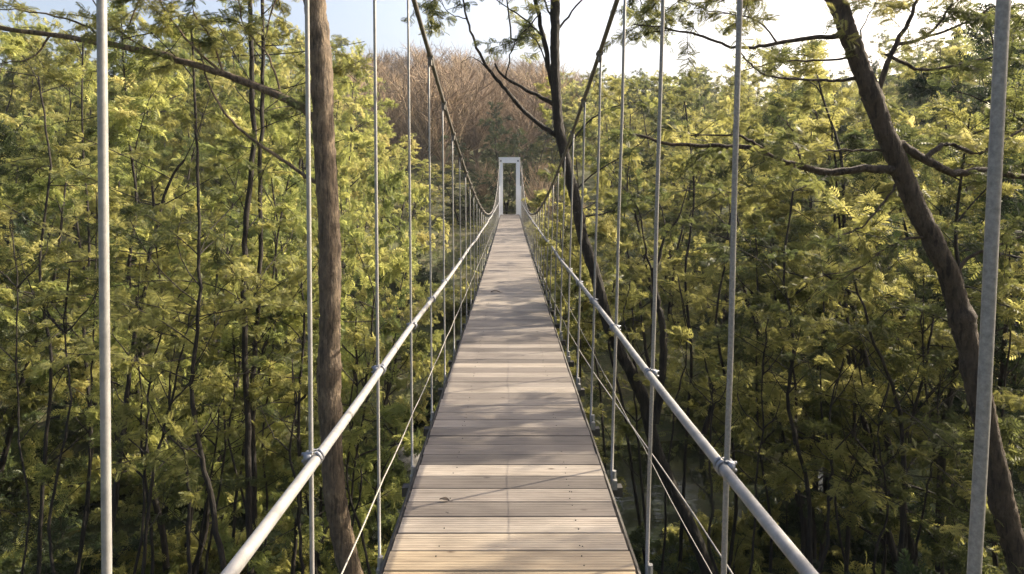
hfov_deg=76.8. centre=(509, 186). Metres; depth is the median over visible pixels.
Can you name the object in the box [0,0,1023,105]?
sky
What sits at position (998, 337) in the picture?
feathery tree
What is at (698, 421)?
leafy shrub
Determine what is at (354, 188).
feathery tree
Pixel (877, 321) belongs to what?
slender tree
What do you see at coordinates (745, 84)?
hillside tree
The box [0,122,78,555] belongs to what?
feathery tree
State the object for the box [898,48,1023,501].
feathery tree
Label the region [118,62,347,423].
feathery tree
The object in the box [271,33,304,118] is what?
feathery tree
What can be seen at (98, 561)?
leafy shrub
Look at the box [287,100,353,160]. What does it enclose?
feathery tree
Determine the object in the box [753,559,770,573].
leafy shrub
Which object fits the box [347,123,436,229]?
feathery tree
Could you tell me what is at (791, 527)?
leafy shrub
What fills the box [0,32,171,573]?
slender tree
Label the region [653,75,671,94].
hillside tree
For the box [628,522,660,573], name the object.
leafy shrub
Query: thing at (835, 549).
leafy shrub
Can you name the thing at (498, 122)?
feathery tree
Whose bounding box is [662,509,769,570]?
leafy shrub
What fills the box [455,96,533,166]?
bare tree
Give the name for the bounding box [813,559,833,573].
leafy shrub
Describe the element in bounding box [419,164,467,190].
feathery tree
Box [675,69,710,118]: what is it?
hillside tree
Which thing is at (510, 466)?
suspension footbridge
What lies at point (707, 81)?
feathery tree
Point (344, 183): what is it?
feathery tree
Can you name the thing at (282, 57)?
feathery tree
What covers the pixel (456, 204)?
feathery tree
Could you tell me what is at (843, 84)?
hillside tree
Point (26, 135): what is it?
feathery tree
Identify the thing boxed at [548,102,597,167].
hillside tree
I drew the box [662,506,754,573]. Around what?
leafy shrub
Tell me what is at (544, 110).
slender tree
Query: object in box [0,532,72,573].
leafy shrub
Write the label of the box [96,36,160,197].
feathery tree
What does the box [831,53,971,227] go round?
feathery tree
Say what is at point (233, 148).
slender tree
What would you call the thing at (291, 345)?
slender tree
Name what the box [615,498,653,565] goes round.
leafy shrub
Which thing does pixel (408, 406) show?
leafy shrub
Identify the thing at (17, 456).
leafy shrub
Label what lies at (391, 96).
bare tree
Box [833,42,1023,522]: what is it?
feathery tree
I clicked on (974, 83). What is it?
feathery tree
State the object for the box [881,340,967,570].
slender tree
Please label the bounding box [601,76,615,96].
hillside tree
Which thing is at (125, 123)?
feathery tree
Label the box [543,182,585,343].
slender tree
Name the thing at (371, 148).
feathery tree
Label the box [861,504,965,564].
leafy shrub
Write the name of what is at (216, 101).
feathery tree
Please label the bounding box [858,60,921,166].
feathery tree
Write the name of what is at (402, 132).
bare tree
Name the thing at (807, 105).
feathery tree
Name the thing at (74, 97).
feathery tree
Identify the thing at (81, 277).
slender tree
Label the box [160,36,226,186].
feathery tree
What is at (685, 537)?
leafy shrub
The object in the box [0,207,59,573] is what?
slender tree
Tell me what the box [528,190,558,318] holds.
slender tree
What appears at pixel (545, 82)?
bare tree
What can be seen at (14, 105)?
feathery tree
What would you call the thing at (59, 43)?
feathery tree
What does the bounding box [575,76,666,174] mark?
feathery tree
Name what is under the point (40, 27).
feathery tree
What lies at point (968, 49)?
feathery tree
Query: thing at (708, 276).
slender tree
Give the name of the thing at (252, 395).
slender tree
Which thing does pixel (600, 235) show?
slender tree
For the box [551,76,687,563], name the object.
slender tree
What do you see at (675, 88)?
feathery tree
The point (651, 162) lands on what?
feathery tree
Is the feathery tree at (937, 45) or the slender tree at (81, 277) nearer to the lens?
the slender tree at (81, 277)
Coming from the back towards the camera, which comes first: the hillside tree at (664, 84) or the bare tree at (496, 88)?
the hillside tree at (664, 84)
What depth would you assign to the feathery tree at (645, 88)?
46.49 m
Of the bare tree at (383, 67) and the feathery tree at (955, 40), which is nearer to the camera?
the feathery tree at (955, 40)
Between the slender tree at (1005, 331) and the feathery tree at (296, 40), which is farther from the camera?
the feathery tree at (296, 40)
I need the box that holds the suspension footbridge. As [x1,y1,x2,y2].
[96,0,1010,573]
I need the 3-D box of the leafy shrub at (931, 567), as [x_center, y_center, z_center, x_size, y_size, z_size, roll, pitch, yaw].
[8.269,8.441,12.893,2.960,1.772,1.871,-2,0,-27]
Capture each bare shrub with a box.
[464,159,509,215]
[508,155,562,210]
[522,180,554,221]
[531,186,570,229]
[549,198,594,233]
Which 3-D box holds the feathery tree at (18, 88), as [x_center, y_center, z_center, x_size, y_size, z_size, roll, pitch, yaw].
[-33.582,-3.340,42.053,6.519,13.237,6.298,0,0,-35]
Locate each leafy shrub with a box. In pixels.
[0,422,80,490]
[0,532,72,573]
[1,427,48,494]
[2,296,50,320]
[16,496,156,573]
[26,548,129,573]
[44,387,118,442]
[49,441,154,509]
[66,523,159,573]
[82,519,181,569]
[88,443,183,528]
[93,390,169,446]
[112,561,125,573]
[126,562,138,573]
[131,555,186,573]
[140,520,213,573]
[147,507,256,573]
[148,428,244,529]
[180,362,203,389]
[186,516,288,573]
[187,438,273,528]
[204,288,260,354]
[218,296,307,358]
[218,439,308,523]
[243,424,284,443]
[260,525,376,573]
[263,485,402,573]
[315,231,361,264]
[319,506,400,568]
[320,547,377,571]
[343,430,413,491]
[354,389,429,441]
[357,247,403,282]
[361,561,375,573]
[396,242,441,299]
[403,368,443,431]
[432,282,478,329]
[562,293,649,329]
[610,281,661,329]
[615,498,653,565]
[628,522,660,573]
[628,530,691,572]
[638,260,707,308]
[639,542,720,573]
[652,526,786,573]
[660,380,725,437]
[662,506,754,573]
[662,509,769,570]
[668,509,742,570]
[694,450,760,490]
[694,551,759,573]
[703,280,765,333]
[720,480,819,573]
[728,508,788,562]
[733,359,783,388]
[735,268,771,292]
[743,538,851,572]
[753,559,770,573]
[764,474,921,573]
[773,534,837,573]
[794,548,939,573]
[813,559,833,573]
[817,475,947,548]
[818,528,898,571]
[832,551,877,573]
[857,562,891,573]
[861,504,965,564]
[888,552,946,573]
[909,479,1005,573]
[919,556,983,573]
[984,561,1003,573]
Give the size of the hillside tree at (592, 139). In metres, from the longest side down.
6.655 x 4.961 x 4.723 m
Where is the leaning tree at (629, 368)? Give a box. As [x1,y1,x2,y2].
[400,0,725,573]
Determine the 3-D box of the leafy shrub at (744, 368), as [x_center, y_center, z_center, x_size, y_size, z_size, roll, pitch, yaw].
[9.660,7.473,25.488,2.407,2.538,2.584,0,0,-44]
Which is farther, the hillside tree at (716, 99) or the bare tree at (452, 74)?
the hillside tree at (716, 99)
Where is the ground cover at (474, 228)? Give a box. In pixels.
[4,190,1003,562]
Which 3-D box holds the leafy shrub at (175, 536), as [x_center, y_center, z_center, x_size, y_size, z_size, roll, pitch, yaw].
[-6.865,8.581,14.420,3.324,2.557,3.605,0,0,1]
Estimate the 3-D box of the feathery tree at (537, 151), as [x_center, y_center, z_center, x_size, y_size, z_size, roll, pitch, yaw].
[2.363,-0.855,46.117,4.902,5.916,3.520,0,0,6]
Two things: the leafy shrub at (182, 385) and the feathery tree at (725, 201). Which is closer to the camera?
the feathery tree at (725, 201)
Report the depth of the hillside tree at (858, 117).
73.44 m
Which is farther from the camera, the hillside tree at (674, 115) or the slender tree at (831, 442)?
the hillside tree at (674, 115)
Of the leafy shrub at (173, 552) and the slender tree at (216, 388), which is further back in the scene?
the leafy shrub at (173, 552)
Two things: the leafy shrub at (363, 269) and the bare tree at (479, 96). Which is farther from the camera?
the bare tree at (479, 96)
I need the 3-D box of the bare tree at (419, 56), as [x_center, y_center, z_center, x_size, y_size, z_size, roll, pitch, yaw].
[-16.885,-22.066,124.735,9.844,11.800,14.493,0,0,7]
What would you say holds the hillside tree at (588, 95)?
on the ground at (586, 381)
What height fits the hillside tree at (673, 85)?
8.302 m
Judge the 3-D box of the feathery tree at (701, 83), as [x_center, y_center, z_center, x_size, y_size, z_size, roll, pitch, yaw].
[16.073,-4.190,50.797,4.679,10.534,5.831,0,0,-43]
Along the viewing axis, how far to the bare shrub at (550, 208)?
36.92 m
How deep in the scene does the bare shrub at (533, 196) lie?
38.65 m
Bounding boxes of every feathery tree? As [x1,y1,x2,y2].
[0,0,319,573]
[0,11,81,262]
[0,12,64,224]
[0,30,87,164]
[0,31,85,223]
[0,35,89,259]
[0,60,21,185]
[0,67,21,153]
[0,71,215,460]
[0,104,94,325]
[0,110,179,501]
[0,112,32,390]
[0,119,95,500]
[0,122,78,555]
[2,41,40,129]
[20,31,147,245]
[49,39,150,214]
[54,31,154,182]
[57,57,121,124]
[63,53,96,171]
[64,58,268,409]
[67,53,244,394]
[78,34,225,265]
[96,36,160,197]
[109,36,215,195]
[110,39,160,85]
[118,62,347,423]
[139,35,191,184]
[152,11,232,228]
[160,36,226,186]
[162,29,271,155]
[168,60,425,573]
[179,15,311,242]
[182,35,237,204]
[188,34,242,222]
[194,45,416,411]
[200,35,291,220]
[209,14,311,180]
[232,11,373,228]
[256,32,311,207]
[256,38,401,235]
[268,26,362,171]
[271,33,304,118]
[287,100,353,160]
[292,125,458,448]
[295,74,364,170]
[311,112,406,240]
[333,80,378,166]
[346,127,390,192]
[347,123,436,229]
[353,127,407,180]
[386,148,439,218]
[398,156,450,210]
[416,174,504,225]
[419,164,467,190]
[431,135,510,218]
[468,118,544,213]
[475,101,527,205]
[491,120,562,210]
[508,135,576,211]
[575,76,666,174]
[580,64,655,191]
[581,74,738,369]
[610,84,718,250]
[611,95,807,453]
[612,92,672,219]
[624,68,679,190]
[638,73,723,283]
[647,93,709,187]
[662,82,953,526]
[665,75,753,225]
[666,74,719,154]
[667,27,1023,573]
[671,100,923,573]
[675,70,733,172]
[686,63,749,216]
[686,68,796,295]
[686,74,827,336]
[701,76,1023,573]
[712,86,766,175]
[743,75,781,209]
[745,84,800,196]
[751,83,926,377]
[754,69,815,164]
[764,61,936,348]
[783,79,969,387]
[816,69,874,187]
[818,83,883,181]
[828,78,858,145]
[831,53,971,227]
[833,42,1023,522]
[839,0,1023,573]
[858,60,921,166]
[869,29,931,116]
[879,48,982,275]
[885,37,968,129]
[889,26,971,201]
[891,39,992,200]
[895,28,970,108]
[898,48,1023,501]
[910,84,1023,396]
[917,40,980,194]
[933,31,1008,190]
[952,27,1015,189]
[994,333,1023,435]
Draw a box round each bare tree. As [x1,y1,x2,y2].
[334,48,383,97]
[334,106,410,160]
[346,45,396,81]
[347,71,398,108]
[349,68,435,161]
[357,109,400,152]
[360,74,432,159]
[360,92,448,157]
[363,58,392,83]
[365,67,402,92]
[368,47,476,114]
[371,46,405,72]
[371,76,437,165]
[372,55,481,177]
[377,69,513,178]
[378,53,413,80]
[381,59,481,142]
[381,101,449,168]
[384,55,407,80]
[389,45,426,74]
[389,46,447,77]
[392,38,454,64]
[393,39,441,72]
[394,58,430,77]
[396,56,522,164]
[403,43,521,166]
[404,62,459,159]
[417,65,474,141]
[418,46,506,81]
[420,39,484,77]
[420,82,533,170]
[441,87,544,154]
[442,48,479,72]
[445,59,537,94]
[450,87,515,140]
[454,72,525,137]
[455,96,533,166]
[456,62,546,149]
[468,73,530,151]
[469,94,551,171]
[476,62,527,76]
[478,48,512,70]
[487,58,574,146]
[499,66,564,166]
[501,59,565,84]
[501,113,550,158]
[503,57,614,158]
[505,49,544,71]
[532,60,574,78]
[568,66,602,89]
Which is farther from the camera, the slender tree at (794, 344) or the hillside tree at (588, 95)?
the hillside tree at (588, 95)
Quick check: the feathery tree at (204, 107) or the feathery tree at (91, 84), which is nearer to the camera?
the feathery tree at (204, 107)
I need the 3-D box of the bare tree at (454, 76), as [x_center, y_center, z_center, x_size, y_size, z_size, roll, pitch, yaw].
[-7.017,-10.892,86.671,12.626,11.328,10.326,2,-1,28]
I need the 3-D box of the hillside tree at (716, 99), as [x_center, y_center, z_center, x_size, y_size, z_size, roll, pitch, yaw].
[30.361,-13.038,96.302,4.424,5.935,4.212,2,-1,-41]
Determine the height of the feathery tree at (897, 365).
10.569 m
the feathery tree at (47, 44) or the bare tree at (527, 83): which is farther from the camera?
the bare tree at (527, 83)
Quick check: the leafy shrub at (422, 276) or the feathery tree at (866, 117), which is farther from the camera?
the feathery tree at (866, 117)
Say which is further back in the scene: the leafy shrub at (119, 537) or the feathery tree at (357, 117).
the feathery tree at (357, 117)
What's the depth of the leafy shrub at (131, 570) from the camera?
13.21 m
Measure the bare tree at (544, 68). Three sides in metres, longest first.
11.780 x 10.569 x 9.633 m
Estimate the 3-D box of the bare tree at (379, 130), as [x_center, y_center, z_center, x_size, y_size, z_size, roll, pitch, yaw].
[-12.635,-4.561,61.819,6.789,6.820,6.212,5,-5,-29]
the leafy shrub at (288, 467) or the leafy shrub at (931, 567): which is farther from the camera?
the leafy shrub at (288, 467)
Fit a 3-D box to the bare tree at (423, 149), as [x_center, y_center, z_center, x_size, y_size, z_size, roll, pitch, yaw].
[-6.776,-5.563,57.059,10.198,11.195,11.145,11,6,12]
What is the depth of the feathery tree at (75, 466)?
12.15 m
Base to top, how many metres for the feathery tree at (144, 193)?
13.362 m
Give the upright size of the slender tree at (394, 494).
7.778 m
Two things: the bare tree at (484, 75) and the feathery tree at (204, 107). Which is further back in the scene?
the bare tree at (484, 75)
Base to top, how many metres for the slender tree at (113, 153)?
10.432 m
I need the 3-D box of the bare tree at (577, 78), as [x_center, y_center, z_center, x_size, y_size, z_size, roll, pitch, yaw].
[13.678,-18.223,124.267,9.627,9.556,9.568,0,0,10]
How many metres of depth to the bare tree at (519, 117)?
57.59 m
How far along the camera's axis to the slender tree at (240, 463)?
9.16 m
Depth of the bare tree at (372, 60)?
125.25 m
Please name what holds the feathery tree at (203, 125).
on the ground at (586, 381)
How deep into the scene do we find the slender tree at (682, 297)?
9.11 m
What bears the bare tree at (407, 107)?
on the ground at (586, 381)
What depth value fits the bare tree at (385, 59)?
130.29 m
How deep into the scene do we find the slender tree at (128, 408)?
8.36 m
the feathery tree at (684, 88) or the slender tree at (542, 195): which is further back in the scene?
the feathery tree at (684, 88)
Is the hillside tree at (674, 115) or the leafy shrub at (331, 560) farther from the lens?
the hillside tree at (674, 115)
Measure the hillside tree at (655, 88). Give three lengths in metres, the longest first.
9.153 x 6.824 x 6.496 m
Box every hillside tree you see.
[523,89,588,176]
[541,86,597,153]
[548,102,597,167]
[550,83,597,158]
[561,80,597,134]
[562,72,575,82]
[573,95,596,144]
[575,85,610,137]
[585,99,615,156]
[590,88,608,123]
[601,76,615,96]
[601,78,634,130]
[604,82,617,107]
[614,78,650,128]
[625,70,680,134]
[643,76,695,139]
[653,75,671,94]
[653,98,691,149]
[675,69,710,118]
[681,66,714,101]
[693,63,719,108]
[703,82,722,112]
[740,80,755,95]
[741,69,762,104]
[822,82,855,124]
[833,68,855,99]
[838,96,860,126]
[847,97,865,121]
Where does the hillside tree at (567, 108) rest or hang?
on the ground at (586, 381)
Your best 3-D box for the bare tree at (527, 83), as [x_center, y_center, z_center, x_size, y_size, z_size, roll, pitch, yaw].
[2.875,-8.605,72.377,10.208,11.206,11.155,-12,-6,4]
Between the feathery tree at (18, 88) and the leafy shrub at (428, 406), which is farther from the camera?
the feathery tree at (18, 88)
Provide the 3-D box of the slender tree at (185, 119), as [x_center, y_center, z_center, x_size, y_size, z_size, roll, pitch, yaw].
[-3.431,2.485,7.418,2.610,10.505,3.026,0,0,0]
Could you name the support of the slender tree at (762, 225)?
on the ground at (586, 381)
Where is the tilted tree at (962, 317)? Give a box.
[601,0,1023,573]
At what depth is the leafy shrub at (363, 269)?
30.82 m
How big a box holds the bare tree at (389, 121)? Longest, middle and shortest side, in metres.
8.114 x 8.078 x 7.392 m
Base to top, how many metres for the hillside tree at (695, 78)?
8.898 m
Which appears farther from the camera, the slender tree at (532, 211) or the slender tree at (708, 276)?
the slender tree at (532, 211)
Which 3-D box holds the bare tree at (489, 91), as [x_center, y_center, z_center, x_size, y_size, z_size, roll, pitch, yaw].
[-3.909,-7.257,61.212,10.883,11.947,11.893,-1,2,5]
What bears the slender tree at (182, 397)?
on the ground at (586, 381)
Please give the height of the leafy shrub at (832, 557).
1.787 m
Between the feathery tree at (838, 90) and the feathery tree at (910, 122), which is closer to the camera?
the feathery tree at (910, 122)
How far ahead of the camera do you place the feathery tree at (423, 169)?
43.89 m
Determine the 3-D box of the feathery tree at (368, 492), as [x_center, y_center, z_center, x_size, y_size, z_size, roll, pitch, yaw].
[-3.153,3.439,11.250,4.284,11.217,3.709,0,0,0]
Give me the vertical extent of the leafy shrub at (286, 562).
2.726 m
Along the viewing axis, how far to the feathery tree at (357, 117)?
53.49 m
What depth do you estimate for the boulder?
20.09 m
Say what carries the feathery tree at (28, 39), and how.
on the ground at (586, 381)
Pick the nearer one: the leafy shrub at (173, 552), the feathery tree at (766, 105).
the leafy shrub at (173, 552)
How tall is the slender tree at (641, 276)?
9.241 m
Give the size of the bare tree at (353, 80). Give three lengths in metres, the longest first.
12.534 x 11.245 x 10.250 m
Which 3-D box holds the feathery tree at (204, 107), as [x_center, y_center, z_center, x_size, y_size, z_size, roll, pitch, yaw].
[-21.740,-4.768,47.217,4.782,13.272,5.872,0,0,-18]
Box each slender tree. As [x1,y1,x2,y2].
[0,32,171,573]
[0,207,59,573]
[6,10,168,573]
[18,244,122,573]
[26,192,121,573]
[27,14,276,544]
[29,2,315,571]
[88,266,286,573]
[91,290,159,573]
[95,0,383,573]
[110,232,200,573]
[122,296,359,573]
[134,109,374,557]
[142,341,237,573]
[160,226,264,573]
[163,0,373,573]
[181,310,283,508]
[204,240,380,573]
[212,213,437,573]
[248,212,319,564]
[259,354,317,573]
[294,302,375,528]
[313,326,386,573]
[345,320,429,526]
[521,198,557,276]
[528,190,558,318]
[531,190,574,339]
[534,77,640,401]
[534,189,575,380]
[537,163,610,425]
[538,213,629,463]
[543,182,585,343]
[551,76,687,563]
[553,159,652,500]
[596,281,679,546]
[621,102,772,568]
[631,273,692,573]
[638,86,828,573]
[665,325,754,573]
[692,174,1023,572]
[693,243,859,555]
[702,303,792,573]
[736,210,801,573]
[761,114,950,572]
[762,249,1022,573]
[788,256,899,573]
[802,286,1023,571]
[813,352,871,573]
[822,288,923,573]
[834,349,929,573]
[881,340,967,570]
[883,186,1023,497]
[905,270,953,573]
[957,303,1023,565]
[970,234,1023,567]
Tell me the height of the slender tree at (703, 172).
10.814 m
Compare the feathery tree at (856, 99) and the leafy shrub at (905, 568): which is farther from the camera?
the feathery tree at (856, 99)
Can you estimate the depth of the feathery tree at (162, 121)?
21.57 m
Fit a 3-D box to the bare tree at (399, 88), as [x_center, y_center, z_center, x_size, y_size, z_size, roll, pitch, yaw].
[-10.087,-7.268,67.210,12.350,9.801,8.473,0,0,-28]
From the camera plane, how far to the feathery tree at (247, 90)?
40.12 m
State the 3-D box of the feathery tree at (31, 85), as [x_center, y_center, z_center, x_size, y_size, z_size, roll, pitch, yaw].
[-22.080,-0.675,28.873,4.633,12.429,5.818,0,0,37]
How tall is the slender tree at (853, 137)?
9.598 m
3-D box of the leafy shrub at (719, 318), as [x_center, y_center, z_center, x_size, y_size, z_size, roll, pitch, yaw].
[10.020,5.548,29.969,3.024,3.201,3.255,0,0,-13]
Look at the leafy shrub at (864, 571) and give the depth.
10.41 m
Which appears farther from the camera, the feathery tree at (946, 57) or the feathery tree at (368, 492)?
the feathery tree at (946, 57)
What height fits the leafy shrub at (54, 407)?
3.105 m
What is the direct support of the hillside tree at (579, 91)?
on the ground at (586, 381)
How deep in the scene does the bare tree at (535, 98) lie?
60.61 m
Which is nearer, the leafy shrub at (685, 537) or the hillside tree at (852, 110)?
the leafy shrub at (685, 537)
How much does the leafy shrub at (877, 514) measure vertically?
2.892 m
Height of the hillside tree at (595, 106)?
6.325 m
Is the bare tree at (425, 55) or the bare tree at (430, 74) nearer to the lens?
the bare tree at (430, 74)
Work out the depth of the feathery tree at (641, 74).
50.94 m
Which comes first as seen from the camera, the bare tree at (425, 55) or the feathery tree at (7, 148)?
the feathery tree at (7, 148)
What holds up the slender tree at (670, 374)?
on the ground at (586, 381)
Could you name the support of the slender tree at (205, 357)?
on the ground at (586, 381)
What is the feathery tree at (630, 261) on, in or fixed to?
on the ground at (586, 381)
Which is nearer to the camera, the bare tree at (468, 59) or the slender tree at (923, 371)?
the slender tree at (923, 371)
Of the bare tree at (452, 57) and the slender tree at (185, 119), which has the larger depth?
the bare tree at (452, 57)
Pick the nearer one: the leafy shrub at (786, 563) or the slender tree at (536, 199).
the leafy shrub at (786, 563)
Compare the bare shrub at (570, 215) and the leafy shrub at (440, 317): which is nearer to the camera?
the leafy shrub at (440, 317)
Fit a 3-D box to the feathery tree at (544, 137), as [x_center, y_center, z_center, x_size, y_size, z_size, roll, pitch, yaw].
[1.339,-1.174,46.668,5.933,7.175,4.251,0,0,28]
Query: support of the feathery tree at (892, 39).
on the ground at (586, 381)
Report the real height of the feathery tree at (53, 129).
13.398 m
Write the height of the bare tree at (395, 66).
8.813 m
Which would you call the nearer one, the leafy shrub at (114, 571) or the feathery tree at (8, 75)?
the leafy shrub at (114, 571)
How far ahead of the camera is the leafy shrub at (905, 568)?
7.07 m
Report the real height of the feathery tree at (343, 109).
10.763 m
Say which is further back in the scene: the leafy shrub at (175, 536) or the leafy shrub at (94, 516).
the leafy shrub at (94, 516)
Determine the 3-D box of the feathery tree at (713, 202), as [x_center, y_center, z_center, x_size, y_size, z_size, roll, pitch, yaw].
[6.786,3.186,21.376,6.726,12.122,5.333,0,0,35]
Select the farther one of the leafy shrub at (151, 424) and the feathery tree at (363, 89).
the feathery tree at (363, 89)
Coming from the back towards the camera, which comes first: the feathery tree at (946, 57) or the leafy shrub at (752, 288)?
the feathery tree at (946, 57)
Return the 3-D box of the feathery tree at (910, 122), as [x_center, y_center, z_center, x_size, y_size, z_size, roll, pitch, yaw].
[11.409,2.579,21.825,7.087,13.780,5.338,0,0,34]
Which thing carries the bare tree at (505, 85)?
on the ground at (586, 381)
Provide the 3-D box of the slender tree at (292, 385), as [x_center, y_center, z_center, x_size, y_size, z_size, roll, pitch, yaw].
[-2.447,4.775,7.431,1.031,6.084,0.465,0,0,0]
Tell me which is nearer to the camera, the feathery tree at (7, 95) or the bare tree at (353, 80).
the feathery tree at (7, 95)
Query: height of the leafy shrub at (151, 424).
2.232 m
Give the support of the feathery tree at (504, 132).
on the ground at (586, 381)
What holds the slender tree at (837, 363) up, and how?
on the ground at (586, 381)
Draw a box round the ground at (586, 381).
[0,107,1020,469]
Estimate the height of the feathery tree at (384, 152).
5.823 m
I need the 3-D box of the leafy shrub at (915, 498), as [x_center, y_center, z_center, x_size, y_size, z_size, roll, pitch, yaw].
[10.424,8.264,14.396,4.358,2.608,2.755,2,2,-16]
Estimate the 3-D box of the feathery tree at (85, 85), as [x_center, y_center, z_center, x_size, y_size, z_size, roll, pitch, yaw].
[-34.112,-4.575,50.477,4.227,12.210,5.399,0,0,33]
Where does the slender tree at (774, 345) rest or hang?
on the ground at (586, 381)
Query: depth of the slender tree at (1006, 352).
8.92 m
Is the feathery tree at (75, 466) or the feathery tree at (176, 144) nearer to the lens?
the feathery tree at (75, 466)
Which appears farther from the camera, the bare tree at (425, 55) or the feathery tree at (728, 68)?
the bare tree at (425, 55)
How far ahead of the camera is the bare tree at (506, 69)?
97.00 m
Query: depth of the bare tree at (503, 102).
67.86 m
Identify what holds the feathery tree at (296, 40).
on the ground at (586, 381)
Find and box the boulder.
[390,442,420,470]
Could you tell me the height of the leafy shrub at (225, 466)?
2.723 m
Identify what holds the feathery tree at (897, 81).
on the ground at (586, 381)
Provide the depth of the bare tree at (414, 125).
60.25 m
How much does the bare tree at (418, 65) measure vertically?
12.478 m
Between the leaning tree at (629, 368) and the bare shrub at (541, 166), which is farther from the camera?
the bare shrub at (541, 166)
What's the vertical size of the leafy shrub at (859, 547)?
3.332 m
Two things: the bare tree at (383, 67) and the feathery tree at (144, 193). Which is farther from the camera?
the bare tree at (383, 67)
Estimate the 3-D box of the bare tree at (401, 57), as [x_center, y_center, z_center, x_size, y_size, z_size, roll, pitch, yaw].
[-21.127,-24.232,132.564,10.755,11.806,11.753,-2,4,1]
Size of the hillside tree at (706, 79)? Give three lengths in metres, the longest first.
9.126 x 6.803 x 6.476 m
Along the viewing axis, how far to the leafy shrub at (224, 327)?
25.75 m
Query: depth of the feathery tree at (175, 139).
42.45 m
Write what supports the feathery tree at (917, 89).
on the ground at (586, 381)
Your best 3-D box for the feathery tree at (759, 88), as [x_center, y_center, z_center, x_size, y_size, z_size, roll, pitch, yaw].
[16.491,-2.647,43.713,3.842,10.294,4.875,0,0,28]
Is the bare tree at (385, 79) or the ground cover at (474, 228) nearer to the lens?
the ground cover at (474, 228)
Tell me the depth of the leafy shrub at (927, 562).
13.36 m
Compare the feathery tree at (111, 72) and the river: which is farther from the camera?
the feathery tree at (111, 72)
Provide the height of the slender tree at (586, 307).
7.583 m
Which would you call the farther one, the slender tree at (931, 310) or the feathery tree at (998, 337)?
the feathery tree at (998, 337)
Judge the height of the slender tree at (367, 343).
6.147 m
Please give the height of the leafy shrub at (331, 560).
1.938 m
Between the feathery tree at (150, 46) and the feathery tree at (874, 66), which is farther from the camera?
the feathery tree at (150, 46)
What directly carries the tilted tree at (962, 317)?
on the ground at (586, 381)
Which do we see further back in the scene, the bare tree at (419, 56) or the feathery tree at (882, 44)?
the bare tree at (419, 56)
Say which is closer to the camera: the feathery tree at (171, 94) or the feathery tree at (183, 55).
the feathery tree at (183, 55)
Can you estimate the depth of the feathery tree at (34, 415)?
15.36 m
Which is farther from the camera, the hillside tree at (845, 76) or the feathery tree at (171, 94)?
the hillside tree at (845, 76)
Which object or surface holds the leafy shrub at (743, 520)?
on the ground at (586, 381)
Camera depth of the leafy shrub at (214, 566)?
14.33 m
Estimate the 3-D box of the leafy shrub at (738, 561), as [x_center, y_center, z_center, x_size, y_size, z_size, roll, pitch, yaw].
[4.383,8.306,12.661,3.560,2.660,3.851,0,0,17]
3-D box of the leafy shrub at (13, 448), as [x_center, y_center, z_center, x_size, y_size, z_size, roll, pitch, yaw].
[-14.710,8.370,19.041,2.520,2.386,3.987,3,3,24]
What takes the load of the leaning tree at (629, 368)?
on the ground at (586, 381)
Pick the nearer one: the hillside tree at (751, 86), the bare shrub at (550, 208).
the bare shrub at (550, 208)
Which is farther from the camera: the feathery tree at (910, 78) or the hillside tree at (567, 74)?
the hillside tree at (567, 74)
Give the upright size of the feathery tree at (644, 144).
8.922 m
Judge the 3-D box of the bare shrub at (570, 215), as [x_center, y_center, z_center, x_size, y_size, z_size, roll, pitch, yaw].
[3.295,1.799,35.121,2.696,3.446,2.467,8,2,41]
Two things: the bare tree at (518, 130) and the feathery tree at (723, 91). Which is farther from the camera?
the bare tree at (518, 130)
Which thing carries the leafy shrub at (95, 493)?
on the ground at (586, 381)
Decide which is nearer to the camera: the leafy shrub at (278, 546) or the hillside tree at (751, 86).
the leafy shrub at (278, 546)
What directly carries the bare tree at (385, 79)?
on the ground at (586, 381)
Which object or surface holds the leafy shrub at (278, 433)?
on the ground at (586, 381)
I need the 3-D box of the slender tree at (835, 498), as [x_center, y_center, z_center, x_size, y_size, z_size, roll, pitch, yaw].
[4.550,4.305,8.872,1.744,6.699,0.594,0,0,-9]
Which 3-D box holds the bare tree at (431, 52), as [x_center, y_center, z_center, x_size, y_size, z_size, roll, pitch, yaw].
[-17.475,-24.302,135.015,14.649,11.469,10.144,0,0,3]
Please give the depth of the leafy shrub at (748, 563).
11.80 m
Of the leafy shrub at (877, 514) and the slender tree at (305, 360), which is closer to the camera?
the slender tree at (305, 360)
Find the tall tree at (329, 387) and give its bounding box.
[0,0,363,573]
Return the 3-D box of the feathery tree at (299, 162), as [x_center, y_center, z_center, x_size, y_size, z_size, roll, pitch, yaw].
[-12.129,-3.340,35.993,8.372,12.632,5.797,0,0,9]
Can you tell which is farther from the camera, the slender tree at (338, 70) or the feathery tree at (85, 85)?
the feathery tree at (85, 85)
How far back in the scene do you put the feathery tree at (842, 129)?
25.80 m
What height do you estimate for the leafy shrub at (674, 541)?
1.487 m
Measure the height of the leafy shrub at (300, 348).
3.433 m
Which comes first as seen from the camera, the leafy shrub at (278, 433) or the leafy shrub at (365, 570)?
the leafy shrub at (365, 570)
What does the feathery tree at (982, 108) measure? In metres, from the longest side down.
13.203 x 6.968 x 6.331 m
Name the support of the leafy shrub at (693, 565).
on the ground at (586, 381)
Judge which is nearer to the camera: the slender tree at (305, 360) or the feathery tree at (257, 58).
the slender tree at (305, 360)
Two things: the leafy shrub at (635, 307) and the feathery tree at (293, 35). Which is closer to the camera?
the leafy shrub at (635, 307)
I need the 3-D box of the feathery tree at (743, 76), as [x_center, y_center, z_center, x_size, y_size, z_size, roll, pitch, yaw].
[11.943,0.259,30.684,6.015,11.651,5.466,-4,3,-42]
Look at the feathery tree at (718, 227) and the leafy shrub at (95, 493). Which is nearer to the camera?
the leafy shrub at (95, 493)

